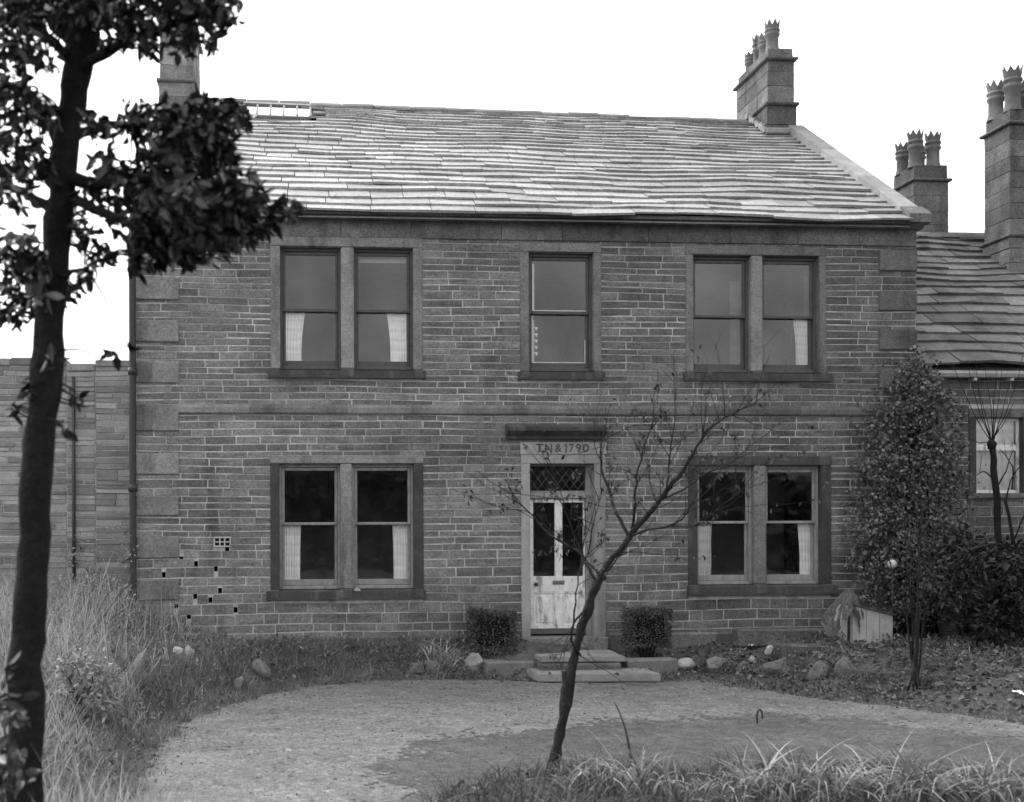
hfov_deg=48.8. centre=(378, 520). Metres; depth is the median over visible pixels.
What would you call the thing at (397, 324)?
curtain
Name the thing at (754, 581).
window
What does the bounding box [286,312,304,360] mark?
curtain
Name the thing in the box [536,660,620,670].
step block
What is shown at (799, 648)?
stone slab
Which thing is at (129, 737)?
bank grass
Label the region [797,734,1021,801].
strap leaf plant
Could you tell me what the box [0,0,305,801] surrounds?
broadleaf tree
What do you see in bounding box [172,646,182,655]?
rock
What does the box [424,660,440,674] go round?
rock
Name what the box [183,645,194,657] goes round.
rock
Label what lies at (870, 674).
bed weeds
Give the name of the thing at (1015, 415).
window
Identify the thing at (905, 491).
evergreen tree
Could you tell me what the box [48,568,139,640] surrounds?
wild shrub
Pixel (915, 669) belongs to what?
sapling
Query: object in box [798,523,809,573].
curtain
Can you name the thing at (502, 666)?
kerb block
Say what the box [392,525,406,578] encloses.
curtain
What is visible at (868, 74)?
sky
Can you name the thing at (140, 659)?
rock
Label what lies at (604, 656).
step slab
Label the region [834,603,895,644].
wooden box
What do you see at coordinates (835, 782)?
strap leaf plant
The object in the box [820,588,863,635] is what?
sacking
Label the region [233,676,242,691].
rock
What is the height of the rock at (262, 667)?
0.325 m
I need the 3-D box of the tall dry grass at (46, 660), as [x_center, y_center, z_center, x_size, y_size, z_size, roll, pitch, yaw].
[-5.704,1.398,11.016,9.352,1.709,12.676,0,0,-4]
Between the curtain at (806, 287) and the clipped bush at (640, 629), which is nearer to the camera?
the clipped bush at (640, 629)
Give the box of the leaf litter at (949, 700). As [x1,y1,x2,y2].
[63,631,1023,799]
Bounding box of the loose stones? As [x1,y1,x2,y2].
[135,681,1018,801]
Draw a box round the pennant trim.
[533,320,537,361]
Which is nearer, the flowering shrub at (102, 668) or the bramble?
the flowering shrub at (102, 668)
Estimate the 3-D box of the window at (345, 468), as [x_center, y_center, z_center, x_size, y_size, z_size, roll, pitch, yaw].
[-0.485,0.093,16.593,2.357,2.130,0.314,0,0,-4]
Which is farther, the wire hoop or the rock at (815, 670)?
the rock at (815, 670)
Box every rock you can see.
[127,647,146,687]
[142,657,162,692]
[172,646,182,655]
[183,633,198,639]
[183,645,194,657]
[216,675,225,688]
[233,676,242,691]
[252,659,270,678]
[409,663,423,673]
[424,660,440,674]
[443,661,458,673]
[464,652,483,671]
[678,657,695,669]
[706,656,728,672]
[734,662,746,673]
[749,655,756,662]
[762,658,792,677]
[764,645,772,654]
[806,660,830,680]
[834,656,856,678]
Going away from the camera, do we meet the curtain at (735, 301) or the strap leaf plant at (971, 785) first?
the strap leaf plant at (971, 785)
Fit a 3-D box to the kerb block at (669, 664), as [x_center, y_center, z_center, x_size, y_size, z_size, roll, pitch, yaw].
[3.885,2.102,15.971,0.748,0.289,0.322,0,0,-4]
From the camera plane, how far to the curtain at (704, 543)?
17.14 m
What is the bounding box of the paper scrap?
[1012,690,1023,694]
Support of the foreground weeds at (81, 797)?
on the ground at (528, 653)
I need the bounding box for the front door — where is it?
[530,499,585,633]
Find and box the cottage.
[893,64,1023,635]
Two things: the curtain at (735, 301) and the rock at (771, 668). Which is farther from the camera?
the curtain at (735, 301)
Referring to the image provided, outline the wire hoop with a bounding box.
[756,709,762,722]
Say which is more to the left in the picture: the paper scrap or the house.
the house
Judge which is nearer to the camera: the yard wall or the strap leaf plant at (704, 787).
the strap leaf plant at (704, 787)
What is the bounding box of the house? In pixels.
[127,6,932,649]
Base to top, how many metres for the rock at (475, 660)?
0.347 m
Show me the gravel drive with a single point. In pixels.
(313, 786)
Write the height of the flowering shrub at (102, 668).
0.856 m
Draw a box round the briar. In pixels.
[61,522,138,577]
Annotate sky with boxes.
[0,0,1023,363]
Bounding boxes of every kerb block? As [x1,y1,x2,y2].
[483,659,534,677]
[621,657,677,673]
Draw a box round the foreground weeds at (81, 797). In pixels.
[0,742,231,801]
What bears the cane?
on the ground at (528, 653)
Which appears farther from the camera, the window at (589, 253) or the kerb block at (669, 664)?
the window at (589, 253)
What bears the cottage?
on the ground at (528, 653)
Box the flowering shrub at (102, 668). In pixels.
[47,647,127,730]
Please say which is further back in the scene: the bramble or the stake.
the stake
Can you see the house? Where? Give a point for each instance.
(605, 252)
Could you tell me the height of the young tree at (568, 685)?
3.984 m
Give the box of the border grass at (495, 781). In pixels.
[400,742,1023,801]
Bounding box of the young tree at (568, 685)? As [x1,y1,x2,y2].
[448,325,839,767]
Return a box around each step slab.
[526,668,660,681]
[534,650,625,662]
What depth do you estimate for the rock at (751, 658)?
15.99 m
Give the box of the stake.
[847,615,849,641]
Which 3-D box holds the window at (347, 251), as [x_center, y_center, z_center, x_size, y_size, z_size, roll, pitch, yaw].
[-0.476,-3.157,16.595,2.332,2.092,0.314,0,0,-4]
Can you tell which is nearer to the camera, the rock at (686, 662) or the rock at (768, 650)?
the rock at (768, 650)
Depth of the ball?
16.44 m
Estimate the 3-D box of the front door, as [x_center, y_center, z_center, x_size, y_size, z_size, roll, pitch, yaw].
[2.719,0.686,16.922,0.854,2.046,0.105,0,0,-4]
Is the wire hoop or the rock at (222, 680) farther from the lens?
the rock at (222, 680)
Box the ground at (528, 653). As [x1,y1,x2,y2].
[3,609,1023,800]
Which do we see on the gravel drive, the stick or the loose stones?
the loose stones
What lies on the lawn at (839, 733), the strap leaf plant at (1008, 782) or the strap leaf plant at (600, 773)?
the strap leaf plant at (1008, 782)
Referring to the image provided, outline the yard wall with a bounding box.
[0,357,129,603]
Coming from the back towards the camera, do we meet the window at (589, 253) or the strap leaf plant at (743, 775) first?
the window at (589, 253)
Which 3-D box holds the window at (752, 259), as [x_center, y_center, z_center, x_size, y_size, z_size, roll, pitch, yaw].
[5.757,-3.155,17.061,2.303,2.059,0.314,0,0,-4]
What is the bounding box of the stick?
[614,701,633,766]
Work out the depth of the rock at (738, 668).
15.70 m
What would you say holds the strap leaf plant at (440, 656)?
on the ground at (528, 653)
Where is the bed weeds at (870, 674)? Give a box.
[110,611,1023,697]
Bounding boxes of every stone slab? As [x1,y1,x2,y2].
[732,628,836,646]
[765,642,829,658]
[818,640,852,644]
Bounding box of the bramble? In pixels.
[209,638,264,691]
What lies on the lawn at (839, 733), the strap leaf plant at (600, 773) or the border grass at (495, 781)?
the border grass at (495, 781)
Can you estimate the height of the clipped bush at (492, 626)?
0.899 m
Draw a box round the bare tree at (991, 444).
[953,356,1023,626]
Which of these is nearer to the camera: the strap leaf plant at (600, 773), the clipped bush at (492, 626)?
the strap leaf plant at (600, 773)
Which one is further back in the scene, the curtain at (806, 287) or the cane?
the curtain at (806, 287)
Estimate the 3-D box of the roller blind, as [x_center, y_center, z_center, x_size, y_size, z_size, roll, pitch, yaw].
[0.053,-3.923,16.819,0.726,0.065,0.015,0,0,-4]
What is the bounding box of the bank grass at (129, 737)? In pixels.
[0,598,1023,801]
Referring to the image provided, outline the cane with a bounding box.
[892,569,892,615]
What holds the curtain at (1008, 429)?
hanging from the cottage
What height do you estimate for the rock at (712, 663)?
0.293 m
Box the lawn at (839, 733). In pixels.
[350,712,1023,801]
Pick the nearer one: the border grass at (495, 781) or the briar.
the border grass at (495, 781)
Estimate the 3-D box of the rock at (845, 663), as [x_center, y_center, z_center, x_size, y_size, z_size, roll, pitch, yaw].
[6.123,1.952,14.547,0.339,0.394,0.133,0,0,-4]
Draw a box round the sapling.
[881,457,955,691]
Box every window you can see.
[266,455,425,599]
[268,236,425,378]
[518,242,604,379]
[683,245,831,381]
[687,456,837,595]
[967,408,1023,498]
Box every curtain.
[285,525,300,579]
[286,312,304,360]
[387,313,406,361]
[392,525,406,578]
[698,524,711,574]
[730,281,741,363]
[793,319,807,364]
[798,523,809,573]
[803,266,808,315]
[976,421,1014,489]
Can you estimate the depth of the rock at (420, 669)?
15.84 m
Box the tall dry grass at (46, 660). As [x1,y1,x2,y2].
[0,566,274,801]
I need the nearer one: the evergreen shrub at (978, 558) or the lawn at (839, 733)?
the lawn at (839, 733)
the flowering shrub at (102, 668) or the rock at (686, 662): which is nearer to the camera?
the flowering shrub at (102, 668)
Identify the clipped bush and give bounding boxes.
[465,605,519,654]
[620,604,673,657]
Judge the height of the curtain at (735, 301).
1.346 m
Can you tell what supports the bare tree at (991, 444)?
on the ground at (528, 653)
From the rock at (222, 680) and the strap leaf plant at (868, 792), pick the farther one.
the rock at (222, 680)
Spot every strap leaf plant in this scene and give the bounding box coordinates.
[403,631,478,679]
[524,743,662,795]
[562,730,718,801]
[657,761,774,801]
[669,729,850,801]
[727,731,903,801]
[786,754,964,801]
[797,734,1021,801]
[897,741,1023,801]
[956,741,1023,801]
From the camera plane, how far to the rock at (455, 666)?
15.89 m
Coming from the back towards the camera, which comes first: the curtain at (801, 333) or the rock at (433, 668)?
the curtain at (801, 333)
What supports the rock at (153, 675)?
on the ground at (528, 653)
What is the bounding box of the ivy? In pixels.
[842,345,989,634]
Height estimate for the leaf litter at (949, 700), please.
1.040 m
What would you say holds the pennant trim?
attached to the house
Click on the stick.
(626, 734)
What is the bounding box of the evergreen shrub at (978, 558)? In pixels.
[926,524,1023,653]
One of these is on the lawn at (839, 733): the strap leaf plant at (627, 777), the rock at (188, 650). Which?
the strap leaf plant at (627, 777)
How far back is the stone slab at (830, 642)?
16.07 m
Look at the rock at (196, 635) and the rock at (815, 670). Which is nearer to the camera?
the rock at (815, 670)
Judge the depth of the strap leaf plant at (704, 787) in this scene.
8.32 m
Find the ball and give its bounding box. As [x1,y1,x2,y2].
[887,560,896,568]
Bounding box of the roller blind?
[359,258,405,263]
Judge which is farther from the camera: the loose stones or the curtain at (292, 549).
the curtain at (292, 549)
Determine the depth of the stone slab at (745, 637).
16.49 m
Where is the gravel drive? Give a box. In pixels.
[130,679,1023,801]
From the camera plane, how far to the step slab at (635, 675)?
15.21 m
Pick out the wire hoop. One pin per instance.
(758, 710)

